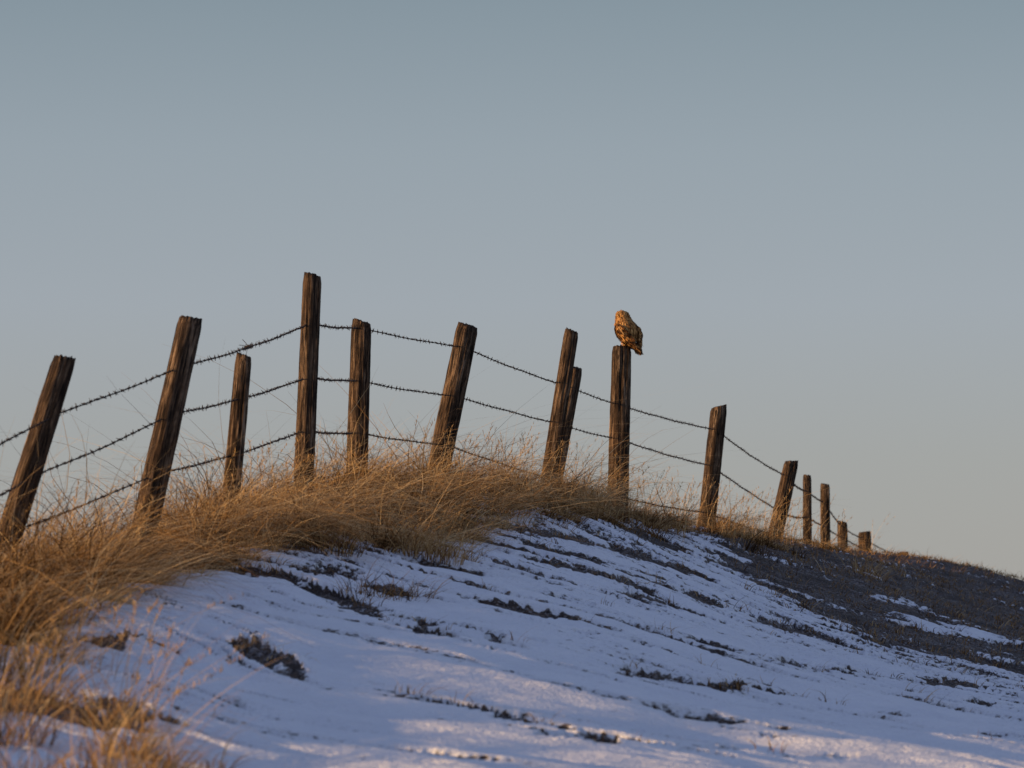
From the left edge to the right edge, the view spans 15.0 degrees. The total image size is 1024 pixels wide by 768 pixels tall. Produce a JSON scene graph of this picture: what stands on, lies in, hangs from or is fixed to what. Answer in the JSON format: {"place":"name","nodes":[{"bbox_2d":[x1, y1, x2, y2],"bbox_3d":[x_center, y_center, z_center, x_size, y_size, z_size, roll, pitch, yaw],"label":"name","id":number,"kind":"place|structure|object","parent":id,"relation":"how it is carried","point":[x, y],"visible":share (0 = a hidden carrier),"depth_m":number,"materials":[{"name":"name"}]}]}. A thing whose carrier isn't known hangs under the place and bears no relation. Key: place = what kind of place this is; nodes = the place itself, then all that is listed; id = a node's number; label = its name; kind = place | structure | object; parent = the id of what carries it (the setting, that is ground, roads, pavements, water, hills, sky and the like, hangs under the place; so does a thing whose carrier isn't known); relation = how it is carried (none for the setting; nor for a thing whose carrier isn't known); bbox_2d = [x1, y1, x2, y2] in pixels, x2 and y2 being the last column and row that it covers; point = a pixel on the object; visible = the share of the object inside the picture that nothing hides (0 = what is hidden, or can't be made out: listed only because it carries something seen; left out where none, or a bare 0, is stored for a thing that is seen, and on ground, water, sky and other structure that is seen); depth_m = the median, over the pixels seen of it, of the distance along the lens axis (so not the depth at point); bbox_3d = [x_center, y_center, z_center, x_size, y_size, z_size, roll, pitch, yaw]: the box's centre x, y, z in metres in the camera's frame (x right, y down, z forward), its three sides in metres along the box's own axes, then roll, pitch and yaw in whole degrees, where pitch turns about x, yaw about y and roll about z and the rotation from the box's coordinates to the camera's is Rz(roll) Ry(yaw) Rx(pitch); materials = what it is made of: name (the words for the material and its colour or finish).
{"place":"outdoors","nodes":[
{"label":"outdoors","id":0,"kind":"place"},
{"bbox_2d":[0,415,892,740],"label":"tall seed grass","id":1,"kind":"structure","parent":0,"point":[132,621],"depth_m":23.90,"materials":[{"name":"plant"}]},
{"bbox_2d":[0,492,1023,767],"bbox_3d":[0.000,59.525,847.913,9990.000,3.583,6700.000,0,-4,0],"label":"snowy ground","id":2,"kind":"structure","parent":0,"point":[334,700],"depth_m":18.88,"materials":[{"name":"white snow"}]},
{"bbox_2d":[0,272,908,574],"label":"barbed wire fence","id":3,"kind":"object","parent":2,"relation":"on","point":[170,414],"visible":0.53,"depth_m":26.06,"materials":[{"name":"brown wood"}]},
{"bbox_2d":[614,310,643,354],"bbox_3d":[1.088,-0.475,36.091,0.290,0.442,0.273,-1,-4,11],"label":"short eared owl","id":4,"kind":"object","parent":3,"relation":"on","point":[628,331],"visible":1,"depth_m":36.03},
{"bbox_2d":[0,342,1023,767],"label":"dry grass","id":5,"kind":"structure","parent":0,"point":[176,556],"depth_m":22.53,"materials":[{"name":"plant"}]},
{"bbox_2d":[0,0,1023,580],"label":"sky","id":6,"kind":"structure","parent":0,"point":[807,215],"materials":[{"name":"blue"}]}
]}

